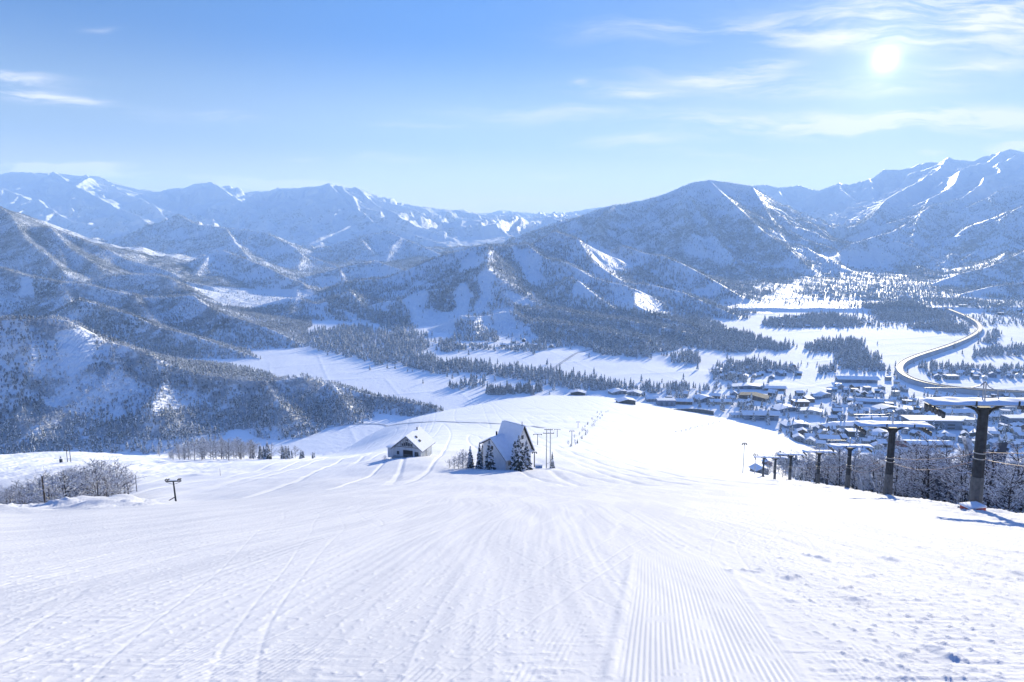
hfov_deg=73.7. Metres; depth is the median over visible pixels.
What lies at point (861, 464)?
bare tree
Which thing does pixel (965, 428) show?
house
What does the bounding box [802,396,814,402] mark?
house
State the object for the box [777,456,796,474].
bare tree
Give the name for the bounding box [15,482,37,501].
bare tree
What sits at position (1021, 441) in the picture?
house
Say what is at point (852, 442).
building
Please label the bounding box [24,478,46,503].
bare tree
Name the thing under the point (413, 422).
path
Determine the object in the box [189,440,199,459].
bare tree
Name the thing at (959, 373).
house
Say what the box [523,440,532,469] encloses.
fir tree
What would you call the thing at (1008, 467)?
bare tree
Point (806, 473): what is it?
bare tree
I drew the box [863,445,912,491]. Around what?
bare tree
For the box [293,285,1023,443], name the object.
valley woods
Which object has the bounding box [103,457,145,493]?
bare tree
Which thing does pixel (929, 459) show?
cable
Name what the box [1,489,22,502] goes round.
bare tree
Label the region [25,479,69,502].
bare tree
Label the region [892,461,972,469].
cable
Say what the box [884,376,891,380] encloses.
house
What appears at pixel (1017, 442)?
building
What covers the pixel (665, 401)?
house
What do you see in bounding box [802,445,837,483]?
lift pylon
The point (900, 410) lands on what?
house
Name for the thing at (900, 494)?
bare tree
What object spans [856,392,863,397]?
building
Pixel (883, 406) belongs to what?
house
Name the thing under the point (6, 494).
bare tree
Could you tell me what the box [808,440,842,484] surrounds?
bare tree
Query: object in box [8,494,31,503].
bare tree
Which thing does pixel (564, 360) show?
path
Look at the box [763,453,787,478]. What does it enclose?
lift pylon
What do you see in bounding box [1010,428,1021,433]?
house
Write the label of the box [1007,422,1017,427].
house
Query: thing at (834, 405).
house
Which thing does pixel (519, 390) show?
fir tree
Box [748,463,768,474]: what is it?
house
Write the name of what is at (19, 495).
bare tree
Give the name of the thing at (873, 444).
house
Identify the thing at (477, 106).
sky
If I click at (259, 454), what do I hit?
fir tree
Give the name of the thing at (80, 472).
bare tree
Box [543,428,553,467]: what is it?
twin pole pylon
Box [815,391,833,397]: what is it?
house
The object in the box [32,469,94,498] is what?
bare tree
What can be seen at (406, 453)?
garage door
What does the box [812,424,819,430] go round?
building
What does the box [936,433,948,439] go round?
house
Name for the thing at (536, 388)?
fir tree
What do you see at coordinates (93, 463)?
bare tree
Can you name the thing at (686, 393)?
house
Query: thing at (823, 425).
house
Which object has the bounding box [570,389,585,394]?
house
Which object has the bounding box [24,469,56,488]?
bare tree
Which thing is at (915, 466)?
bare tree
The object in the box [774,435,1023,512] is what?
thicket
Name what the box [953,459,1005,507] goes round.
bare tree
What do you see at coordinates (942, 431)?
house
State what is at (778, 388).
house
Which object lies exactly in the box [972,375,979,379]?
house
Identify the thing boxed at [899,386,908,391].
house
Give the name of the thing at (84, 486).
bare tree
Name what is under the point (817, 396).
building
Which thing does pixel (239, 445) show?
bare tree
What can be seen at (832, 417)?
house
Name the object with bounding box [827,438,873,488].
lift pylon
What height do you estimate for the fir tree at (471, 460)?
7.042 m
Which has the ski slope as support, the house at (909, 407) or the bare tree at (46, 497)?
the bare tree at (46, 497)
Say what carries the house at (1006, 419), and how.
on the valley floor
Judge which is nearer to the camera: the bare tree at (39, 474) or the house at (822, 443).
the bare tree at (39, 474)
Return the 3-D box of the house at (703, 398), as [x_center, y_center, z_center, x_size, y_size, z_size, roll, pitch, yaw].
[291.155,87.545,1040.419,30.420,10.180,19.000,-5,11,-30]
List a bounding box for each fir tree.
[257,445,261,458]
[263,442,271,458]
[280,447,284,458]
[467,446,474,467]
[474,442,483,468]
[484,441,496,469]
[487,384,492,394]
[495,385,499,394]
[509,440,516,469]
[514,436,527,470]
[517,383,521,393]
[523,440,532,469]
[524,382,528,393]
[534,381,538,391]
[550,452,554,467]
[799,467,803,480]
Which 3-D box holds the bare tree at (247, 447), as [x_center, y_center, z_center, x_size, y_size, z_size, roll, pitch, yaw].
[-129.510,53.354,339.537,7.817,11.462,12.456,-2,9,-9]
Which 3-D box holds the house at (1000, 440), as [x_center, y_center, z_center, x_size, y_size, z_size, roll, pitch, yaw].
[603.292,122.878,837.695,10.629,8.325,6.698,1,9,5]
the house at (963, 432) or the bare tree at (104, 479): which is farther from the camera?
the house at (963, 432)
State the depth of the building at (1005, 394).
1062.99 m
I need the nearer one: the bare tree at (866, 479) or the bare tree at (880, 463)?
the bare tree at (880, 463)
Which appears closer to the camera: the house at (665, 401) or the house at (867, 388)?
the house at (665, 401)
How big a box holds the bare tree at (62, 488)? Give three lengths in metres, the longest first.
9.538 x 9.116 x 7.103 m
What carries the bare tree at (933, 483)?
on the ski slope
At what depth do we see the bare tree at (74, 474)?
157.86 m
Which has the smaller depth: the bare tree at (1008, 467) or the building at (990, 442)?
the bare tree at (1008, 467)
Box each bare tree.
[0,487,17,503]
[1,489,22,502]
[1,492,28,503]
[2,489,36,503]
[3,480,25,500]
[7,482,30,503]
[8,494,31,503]
[12,483,64,502]
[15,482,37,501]
[23,477,53,499]
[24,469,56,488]
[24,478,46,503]
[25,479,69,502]
[25,484,61,502]
[26,472,59,501]
[30,474,87,499]
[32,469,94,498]
[40,470,91,497]
[43,466,86,494]
[46,465,80,495]
[50,473,82,497]
[72,463,116,496]
[72,465,93,494]
[73,462,121,492]
[74,472,100,495]
[76,452,125,477]
[76,472,112,493]
[78,468,113,495]
[82,469,142,496]
[84,457,114,470]
[98,462,126,492]
[98,473,132,493]
[99,472,137,493]
[100,473,119,496]
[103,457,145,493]
[118,468,134,493]
[119,467,140,493]
[174,445,185,459]
[176,444,189,459]
[177,441,195,458]
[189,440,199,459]
[189,442,209,459]
[194,440,211,457]
[195,438,218,458]
[205,441,221,458]
[208,435,226,458]
[213,440,227,456]
[216,435,231,458]
[219,437,236,459]
[227,439,241,456]
[230,440,246,458]
[232,441,246,457]
[234,436,247,456]
[239,439,259,458]
[242,439,258,457]
[268,442,279,457]
[285,447,298,456]
[765,458,779,472]
[767,451,793,471]
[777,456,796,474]
[778,464,788,477]
[794,442,825,480]
[795,452,820,481]
[796,455,816,480]
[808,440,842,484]
[821,446,861,485]
[821,448,843,485]
[822,450,852,485]
[832,449,864,487]
[834,448,877,489]
[837,453,862,488]
[838,452,879,490]
[847,447,919,493]
[852,454,869,482]
[856,452,873,488]
[857,448,879,492]
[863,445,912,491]
[872,445,922,495]
[874,439,931,496]
[879,444,931,463]
[893,447,933,497]
[893,453,914,496]
[895,453,920,497]
[896,432,966,499]
[898,448,943,498]
[910,434,967,501]
[912,449,953,500]
[917,455,956,501]
[923,446,968,501]
[932,445,992,504]
[938,458,968,496]
[939,456,994,502]
[949,442,1022,508]
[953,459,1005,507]
[960,442,1023,512]
[983,462,1023,511]
[985,467,1023,510]
[989,455,1023,512]
[1004,454,1023,491]
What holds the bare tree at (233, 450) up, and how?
on the ski slope
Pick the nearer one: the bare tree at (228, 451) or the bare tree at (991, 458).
the bare tree at (991, 458)
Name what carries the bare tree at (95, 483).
on the ski slope
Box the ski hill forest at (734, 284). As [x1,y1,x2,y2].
[91,180,1023,355]
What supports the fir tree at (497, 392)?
on the valley floor
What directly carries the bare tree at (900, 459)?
on the ski slope
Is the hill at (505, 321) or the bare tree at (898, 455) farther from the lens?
the hill at (505, 321)
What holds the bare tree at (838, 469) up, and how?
on the ski slope
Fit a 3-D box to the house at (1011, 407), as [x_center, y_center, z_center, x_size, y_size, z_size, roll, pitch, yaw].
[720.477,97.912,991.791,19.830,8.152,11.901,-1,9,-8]
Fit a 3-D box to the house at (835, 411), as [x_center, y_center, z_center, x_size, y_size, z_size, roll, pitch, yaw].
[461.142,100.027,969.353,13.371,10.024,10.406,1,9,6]
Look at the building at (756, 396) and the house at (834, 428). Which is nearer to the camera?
the house at (834, 428)
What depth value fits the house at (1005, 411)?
964.48 m
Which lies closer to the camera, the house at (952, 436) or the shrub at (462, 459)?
the shrub at (462, 459)
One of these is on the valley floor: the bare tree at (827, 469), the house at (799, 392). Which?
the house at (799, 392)
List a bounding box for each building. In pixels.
[645,396,658,401]
[730,382,762,388]
[737,392,770,401]
[740,410,781,420]
[775,370,787,375]
[811,394,821,399]
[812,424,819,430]
[831,421,872,428]
[835,376,879,382]
[837,412,845,419]
[841,387,849,392]
[846,438,858,443]
[852,397,888,404]
[853,416,896,420]
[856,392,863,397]
[861,408,868,413]
[865,394,873,397]
[900,415,963,429]
[905,440,954,447]
[940,409,975,415]
[988,439,999,446]
[1001,393,1013,396]
[1010,440,1020,447]
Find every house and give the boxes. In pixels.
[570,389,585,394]
[607,388,626,394]
[614,396,636,404]
[626,389,642,395]
[655,398,675,405]
[674,398,693,404]
[683,391,688,396]
[691,394,714,402]
[709,399,731,404]
[711,393,720,398]
[725,395,735,400]
[729,412,741,417]
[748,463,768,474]
[760,385,786,390]
[767,389,777,396]
[768,403,796,412]
[779,419,811,428]
[791,399,809,406]
[792,433,804,442]
[794,390,803,395]
[796,427,807,435]
[800,407,823,414]
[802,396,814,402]
[803,433,813,437]
[804,436,815,444]
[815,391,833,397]
[815,440,825,446]
[816,434,840,442]
[817,422,837,428]
[817,429,825,435]
[826,387,837,391]
[827,415,837,420]
[827,425,836,432]
[831,403,842,407]
[831,408,842,414]
[835,383,844,389]
[838,434,847,441]
[844,428,865,436]
[848,402,855,408]
[848,411,856,415]
[849,383,860,388]
[861,438,870,443]
[862,386,871,391]
[868,431,881,438]
[868,436,875,442]
[870,407,878,413]
[870,441,884,449]
[871,404,898,410]
[871,428,888,436]
[874,439,887,446]
[877,384,885,389]
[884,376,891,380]
[891,390,900,395]
[895,407,906,414]
[895,441,907,446]
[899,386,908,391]
[901,427,908,434]
[902,399,911,403]
[903,405,913,410]
[909,410,919,414]
[909,429,919,436]
[914,406,921,410]
[932,369,950,374]
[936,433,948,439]
[937,430,949,433]
[942,374,959,379]
[945,433,955,440]
[955,371,962,375]
[955,416,975,425]
[958,436,965,443]
[959,430,969,437]
[961,425,973,431]
[967,428,975,436]
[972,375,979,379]
[987,372,996,377]
[987,432,992,439]
[988,431,999,437]
[989,413,999,419]
[997,426,1007,433]
[998,423,1008,427]
[998,438,1009,443]
[999,406,1017,410]
[999,409,1010,414]
[1001,415,1023,423]
[1003,432,1016,438]
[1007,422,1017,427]
[1007,435,1013,442]
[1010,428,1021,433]
[1013,439,1023,444]
[1014,432,1023,438]
[1016,421,1023,429]
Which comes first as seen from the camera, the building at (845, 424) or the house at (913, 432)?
the house at (913, 432)
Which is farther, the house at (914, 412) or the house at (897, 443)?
the house at (914, 412)
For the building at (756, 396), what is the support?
on the valley floor
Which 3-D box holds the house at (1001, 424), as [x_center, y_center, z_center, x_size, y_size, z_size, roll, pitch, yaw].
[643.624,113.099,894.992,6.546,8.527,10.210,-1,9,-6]
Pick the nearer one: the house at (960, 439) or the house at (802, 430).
the house at (960, 439)
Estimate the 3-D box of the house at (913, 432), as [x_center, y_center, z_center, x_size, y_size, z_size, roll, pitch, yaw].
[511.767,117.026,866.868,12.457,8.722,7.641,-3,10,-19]
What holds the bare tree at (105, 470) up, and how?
on the ski slope
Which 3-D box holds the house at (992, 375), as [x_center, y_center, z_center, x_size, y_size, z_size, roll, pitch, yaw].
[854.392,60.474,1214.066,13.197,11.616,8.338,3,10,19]
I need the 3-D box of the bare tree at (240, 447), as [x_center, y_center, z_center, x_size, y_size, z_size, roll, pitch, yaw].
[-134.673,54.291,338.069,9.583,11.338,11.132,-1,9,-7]
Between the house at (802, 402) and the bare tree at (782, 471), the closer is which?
the bare tree at (782, 471)
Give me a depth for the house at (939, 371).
1236.73 m
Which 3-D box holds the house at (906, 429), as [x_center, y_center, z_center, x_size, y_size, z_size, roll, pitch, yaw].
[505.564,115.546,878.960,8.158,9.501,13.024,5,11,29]
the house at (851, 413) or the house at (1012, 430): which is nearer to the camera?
the house at (1012, 430)
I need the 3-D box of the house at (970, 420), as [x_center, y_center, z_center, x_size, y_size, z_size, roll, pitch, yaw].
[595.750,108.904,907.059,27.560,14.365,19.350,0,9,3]
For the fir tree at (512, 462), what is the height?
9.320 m
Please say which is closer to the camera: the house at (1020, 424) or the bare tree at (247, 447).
the bare tree at (247, 447)
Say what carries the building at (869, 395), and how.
on the valley floor
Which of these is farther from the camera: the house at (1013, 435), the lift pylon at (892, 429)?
the house at (1013, 435)
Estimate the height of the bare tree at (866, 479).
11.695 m
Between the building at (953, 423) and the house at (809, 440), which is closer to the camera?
the house at (809, 440)
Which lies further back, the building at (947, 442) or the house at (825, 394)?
the house at (825, 394)
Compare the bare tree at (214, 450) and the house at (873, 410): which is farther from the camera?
the house at (873, 410)
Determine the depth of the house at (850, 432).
864.56 m
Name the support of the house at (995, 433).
on the valley floor
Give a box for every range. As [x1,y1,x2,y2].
[0,172,637,296]
[486,149,1023,309]
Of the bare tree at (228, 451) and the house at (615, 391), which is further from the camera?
the house at (615, 391)
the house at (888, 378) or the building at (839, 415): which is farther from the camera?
the house at (888, 378)
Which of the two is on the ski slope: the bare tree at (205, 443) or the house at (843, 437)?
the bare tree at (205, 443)
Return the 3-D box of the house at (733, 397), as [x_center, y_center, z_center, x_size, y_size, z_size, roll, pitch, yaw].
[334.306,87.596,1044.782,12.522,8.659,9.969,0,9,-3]
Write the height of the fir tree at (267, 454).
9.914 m
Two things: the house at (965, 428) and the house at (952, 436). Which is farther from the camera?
the house at (965, 428)
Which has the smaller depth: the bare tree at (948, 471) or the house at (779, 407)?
the bare tree at (948, 471)
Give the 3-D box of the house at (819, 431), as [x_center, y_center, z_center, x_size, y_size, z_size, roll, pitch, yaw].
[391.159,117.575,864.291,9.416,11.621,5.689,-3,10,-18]
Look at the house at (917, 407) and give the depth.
982.08 m
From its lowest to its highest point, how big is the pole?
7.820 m
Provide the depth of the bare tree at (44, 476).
167.27 m
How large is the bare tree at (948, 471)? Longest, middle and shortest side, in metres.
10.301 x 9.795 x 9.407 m
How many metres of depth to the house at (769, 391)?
1069.13 m
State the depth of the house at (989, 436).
848.64 m
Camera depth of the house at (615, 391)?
1082.16 m
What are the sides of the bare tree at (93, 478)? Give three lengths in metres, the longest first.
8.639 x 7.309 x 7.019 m
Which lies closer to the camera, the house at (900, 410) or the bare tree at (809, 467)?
the bare tree at (809, 467)
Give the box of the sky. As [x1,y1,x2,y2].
[0,0,1023,213]
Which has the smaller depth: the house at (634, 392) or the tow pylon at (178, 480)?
the tow pylon at (178, 480)
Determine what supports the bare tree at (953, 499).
on the ski slope
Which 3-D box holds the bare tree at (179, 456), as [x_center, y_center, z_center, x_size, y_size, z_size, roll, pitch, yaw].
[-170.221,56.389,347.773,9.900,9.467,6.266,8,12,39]
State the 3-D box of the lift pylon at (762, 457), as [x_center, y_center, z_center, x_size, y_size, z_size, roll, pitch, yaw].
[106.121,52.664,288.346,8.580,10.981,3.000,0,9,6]
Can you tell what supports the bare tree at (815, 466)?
on the ski slope
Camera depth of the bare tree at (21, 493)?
150.18 m
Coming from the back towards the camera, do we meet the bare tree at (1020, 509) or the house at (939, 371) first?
the house at (939, 371)
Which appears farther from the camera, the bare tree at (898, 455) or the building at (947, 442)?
the building at (947, 442)
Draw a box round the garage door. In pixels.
[403,450,412,456]
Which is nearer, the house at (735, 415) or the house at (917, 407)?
the house at (735, 415)
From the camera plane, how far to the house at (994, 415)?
939.33 m
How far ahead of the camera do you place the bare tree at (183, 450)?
335.01 m
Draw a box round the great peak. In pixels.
[321,180,1022,298]
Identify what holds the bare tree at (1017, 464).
on the ski slope
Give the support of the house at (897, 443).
on the valley floor
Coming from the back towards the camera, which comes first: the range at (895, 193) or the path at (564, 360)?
the range at (895, 193)
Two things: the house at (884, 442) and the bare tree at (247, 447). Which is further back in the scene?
the house at (884, 442)
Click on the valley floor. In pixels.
(898, 343)
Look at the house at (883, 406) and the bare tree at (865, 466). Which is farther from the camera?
the house at (883, 406)
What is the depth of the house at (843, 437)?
846.08 m
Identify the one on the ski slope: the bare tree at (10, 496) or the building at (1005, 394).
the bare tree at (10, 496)
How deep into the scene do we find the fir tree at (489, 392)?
1079.72 m
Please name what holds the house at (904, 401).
on the valley floor
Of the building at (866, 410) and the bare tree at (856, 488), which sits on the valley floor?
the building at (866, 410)
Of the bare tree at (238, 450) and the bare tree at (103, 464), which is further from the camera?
the bare tree at (238, 450)
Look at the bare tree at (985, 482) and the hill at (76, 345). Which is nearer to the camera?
the bare tree at (985, 482)
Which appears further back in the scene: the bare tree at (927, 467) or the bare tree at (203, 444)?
the bare tree at (203, 444)
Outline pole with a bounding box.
[41,475,45,502]
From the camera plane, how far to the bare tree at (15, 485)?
168.77 m
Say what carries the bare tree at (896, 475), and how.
on the ski slope
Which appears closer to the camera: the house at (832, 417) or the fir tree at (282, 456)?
the fir tree at (282, 456)
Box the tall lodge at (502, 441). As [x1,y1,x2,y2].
[480,420,534,469]
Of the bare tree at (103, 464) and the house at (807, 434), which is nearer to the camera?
the bare tree at (103, 464)
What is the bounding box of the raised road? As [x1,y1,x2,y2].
[896,308,1023,397]
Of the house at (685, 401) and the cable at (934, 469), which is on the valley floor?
the house at (685, 401)
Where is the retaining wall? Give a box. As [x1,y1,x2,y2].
[674,409,713,414]
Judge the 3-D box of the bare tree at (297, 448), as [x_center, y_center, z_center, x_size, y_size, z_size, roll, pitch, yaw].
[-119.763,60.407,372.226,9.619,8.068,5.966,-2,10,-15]
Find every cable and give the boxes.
[891,453,973,459]
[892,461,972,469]
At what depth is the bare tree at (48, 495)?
127.53 m
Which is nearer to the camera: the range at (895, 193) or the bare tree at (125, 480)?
the bare tree at (125, 480)
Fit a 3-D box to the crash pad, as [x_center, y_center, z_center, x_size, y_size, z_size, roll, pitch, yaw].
[35.117,12.779,52.062,1.600,0.700,1.020,-2,10,-11]
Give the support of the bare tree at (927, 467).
on the ski slope
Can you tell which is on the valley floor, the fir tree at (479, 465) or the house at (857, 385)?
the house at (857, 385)
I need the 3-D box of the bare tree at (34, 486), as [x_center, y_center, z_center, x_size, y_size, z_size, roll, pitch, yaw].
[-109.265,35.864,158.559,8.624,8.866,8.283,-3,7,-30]
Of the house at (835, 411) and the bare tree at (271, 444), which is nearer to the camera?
the bare tree at (271, 444)
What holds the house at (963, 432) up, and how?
on the valley floor
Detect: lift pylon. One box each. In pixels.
[754,456,773,476]
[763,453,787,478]
[777,450,804,479]
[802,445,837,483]
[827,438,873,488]
[852,411,934,495]
[920,381,1023,507]
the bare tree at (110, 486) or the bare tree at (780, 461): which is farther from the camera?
the bare tree at (780, 461)
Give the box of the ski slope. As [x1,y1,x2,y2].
[0,395,1023,681]
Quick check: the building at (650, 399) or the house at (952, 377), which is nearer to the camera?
the building at (650, 399)
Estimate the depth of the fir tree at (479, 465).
187.32 m
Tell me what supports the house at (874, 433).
on the valley floor
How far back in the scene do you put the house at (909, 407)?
978.51 m
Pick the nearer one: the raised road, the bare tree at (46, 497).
the bare tree at (46, 497)
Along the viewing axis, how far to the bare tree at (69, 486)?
142.18 m
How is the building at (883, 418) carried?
on the valley floor
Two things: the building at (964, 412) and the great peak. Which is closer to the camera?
the building at (964, 412)
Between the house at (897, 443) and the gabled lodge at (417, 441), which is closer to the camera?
the gabled lodge at (417, 441)
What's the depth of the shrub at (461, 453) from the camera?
189.60 m
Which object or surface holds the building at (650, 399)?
on the valley floor
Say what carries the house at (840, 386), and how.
on the valley floor
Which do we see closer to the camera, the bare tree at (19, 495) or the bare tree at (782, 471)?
the bare tree at (19, 495)
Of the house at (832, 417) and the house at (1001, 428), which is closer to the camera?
the house at (1001, 428)
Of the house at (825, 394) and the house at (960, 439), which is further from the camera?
the house at (825, 394)
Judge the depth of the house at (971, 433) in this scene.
864.67 m
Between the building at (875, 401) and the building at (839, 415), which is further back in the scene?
the building at (875, 401)
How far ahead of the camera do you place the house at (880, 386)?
1113.30 m
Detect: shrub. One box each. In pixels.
[451,455,465,468]
[455,450,465,467]
[460,451,480,467]
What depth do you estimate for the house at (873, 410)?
968.95 m
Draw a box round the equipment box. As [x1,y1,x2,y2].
[535,463,542,467]
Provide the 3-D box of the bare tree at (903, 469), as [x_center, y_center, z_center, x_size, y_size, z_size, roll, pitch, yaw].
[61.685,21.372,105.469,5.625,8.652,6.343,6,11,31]
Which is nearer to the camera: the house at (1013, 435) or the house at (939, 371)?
the house at (1013, 435)
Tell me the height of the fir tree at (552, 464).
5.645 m
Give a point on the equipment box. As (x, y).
(538, 465)
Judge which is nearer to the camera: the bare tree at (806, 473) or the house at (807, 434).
the bare tree at (806, 473)
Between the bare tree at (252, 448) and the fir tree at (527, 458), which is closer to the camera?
the fir tree at (527, 458)
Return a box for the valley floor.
[189,309,1023,457]
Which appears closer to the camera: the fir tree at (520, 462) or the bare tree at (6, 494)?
the bare tree at (6, 494)
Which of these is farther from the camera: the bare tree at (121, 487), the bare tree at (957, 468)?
the bare tree at (121, 487)
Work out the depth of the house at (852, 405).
996.48 m
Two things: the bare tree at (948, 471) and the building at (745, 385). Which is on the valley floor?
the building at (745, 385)
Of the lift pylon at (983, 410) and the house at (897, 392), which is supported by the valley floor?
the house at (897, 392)
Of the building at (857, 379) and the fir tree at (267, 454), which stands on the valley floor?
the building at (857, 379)
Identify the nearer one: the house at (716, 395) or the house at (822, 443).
the house at (822, 443)
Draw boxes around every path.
[307,421,543,427]
[553,348,592,368]
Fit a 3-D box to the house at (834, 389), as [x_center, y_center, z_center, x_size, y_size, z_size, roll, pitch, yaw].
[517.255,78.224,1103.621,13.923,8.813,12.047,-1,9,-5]
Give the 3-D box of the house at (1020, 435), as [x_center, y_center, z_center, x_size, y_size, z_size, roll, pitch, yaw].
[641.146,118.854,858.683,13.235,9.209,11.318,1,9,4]
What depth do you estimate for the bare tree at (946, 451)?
96.79 m
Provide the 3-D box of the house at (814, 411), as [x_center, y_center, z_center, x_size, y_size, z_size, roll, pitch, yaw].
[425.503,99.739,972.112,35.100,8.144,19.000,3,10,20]
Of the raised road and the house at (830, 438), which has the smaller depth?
the house at (830, 438)
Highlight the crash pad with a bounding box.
[959,501,986,510]
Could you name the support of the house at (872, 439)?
on the valley floor
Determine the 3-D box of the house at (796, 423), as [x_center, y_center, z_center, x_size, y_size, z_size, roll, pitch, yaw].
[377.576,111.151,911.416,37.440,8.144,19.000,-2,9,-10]
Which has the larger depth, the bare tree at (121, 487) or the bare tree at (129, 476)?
the bare tree at (129, 476)
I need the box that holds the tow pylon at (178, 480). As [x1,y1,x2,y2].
[165,478,181,500]
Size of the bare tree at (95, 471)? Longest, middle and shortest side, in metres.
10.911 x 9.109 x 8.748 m
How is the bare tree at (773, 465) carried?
on the ski slope
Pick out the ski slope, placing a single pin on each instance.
(638, 541)
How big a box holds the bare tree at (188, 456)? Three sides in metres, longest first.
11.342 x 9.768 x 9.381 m
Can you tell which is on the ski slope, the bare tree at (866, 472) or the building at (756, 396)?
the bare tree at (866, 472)
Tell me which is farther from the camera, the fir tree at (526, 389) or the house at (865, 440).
the fir tree at (526, 389)
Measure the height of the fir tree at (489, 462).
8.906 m
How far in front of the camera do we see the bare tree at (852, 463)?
172.50 m
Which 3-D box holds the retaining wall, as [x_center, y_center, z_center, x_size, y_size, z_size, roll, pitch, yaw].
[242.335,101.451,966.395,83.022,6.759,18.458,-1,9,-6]
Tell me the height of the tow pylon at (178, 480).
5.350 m
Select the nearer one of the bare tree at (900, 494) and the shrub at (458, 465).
the bare tree at (900, 494)
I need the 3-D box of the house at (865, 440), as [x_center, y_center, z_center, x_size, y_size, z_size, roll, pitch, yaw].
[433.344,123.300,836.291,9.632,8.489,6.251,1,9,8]
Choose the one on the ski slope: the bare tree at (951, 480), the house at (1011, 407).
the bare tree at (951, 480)
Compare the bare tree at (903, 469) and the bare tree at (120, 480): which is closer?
the bare tree at (903, 469)
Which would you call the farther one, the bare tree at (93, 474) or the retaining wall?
the retaining wall
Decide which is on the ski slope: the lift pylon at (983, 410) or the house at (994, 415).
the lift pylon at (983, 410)
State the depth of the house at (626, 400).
956.63 m
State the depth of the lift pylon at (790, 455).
216.83 m
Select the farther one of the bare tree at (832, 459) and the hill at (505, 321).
the hill at (505, 321)
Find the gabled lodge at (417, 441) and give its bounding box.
[386,427,435,458]
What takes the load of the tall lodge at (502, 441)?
on the ski slope
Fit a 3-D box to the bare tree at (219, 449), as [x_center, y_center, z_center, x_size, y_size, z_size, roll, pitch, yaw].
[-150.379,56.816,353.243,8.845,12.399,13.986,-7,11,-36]
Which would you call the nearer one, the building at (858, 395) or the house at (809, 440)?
the house at (809, 440)
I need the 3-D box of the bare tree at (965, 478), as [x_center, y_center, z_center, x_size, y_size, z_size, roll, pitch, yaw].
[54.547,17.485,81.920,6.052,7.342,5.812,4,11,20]
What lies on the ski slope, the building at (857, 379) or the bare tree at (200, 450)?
the bare tree at (200, 450)
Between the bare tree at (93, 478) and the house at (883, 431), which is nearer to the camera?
the bare tree at (93, 478)
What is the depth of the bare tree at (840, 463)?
171.80 m
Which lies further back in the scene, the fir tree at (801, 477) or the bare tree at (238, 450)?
the bare tree at (238, 450)
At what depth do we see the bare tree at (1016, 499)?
67.91 m
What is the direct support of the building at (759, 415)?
on the valley floor
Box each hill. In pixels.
[0,208,440,453]
[292,232,774,353]
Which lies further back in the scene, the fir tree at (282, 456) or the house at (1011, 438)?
the house at (1011, 438)
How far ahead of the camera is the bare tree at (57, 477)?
163.49 m
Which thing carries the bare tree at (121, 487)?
on the ski slope
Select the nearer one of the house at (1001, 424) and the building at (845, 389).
the house at (1001, 424)
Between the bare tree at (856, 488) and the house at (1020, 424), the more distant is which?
the house at (1020, 424)
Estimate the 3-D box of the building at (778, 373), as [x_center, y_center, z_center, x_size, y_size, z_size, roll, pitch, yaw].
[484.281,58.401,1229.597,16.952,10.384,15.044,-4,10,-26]
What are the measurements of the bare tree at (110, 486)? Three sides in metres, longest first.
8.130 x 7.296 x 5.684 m
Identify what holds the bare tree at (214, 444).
on the ski slope
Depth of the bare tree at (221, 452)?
347.34 m
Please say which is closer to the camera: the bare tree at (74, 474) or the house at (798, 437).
the bare tree at (74, 474)
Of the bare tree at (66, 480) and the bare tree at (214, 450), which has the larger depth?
the bare tree at (214, 450)
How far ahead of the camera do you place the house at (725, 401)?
1018.38 m
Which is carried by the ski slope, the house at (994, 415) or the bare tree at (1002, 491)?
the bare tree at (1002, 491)
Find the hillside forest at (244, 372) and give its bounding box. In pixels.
[0,206,443,453]
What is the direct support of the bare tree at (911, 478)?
on the ski slope
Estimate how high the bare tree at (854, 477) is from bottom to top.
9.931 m

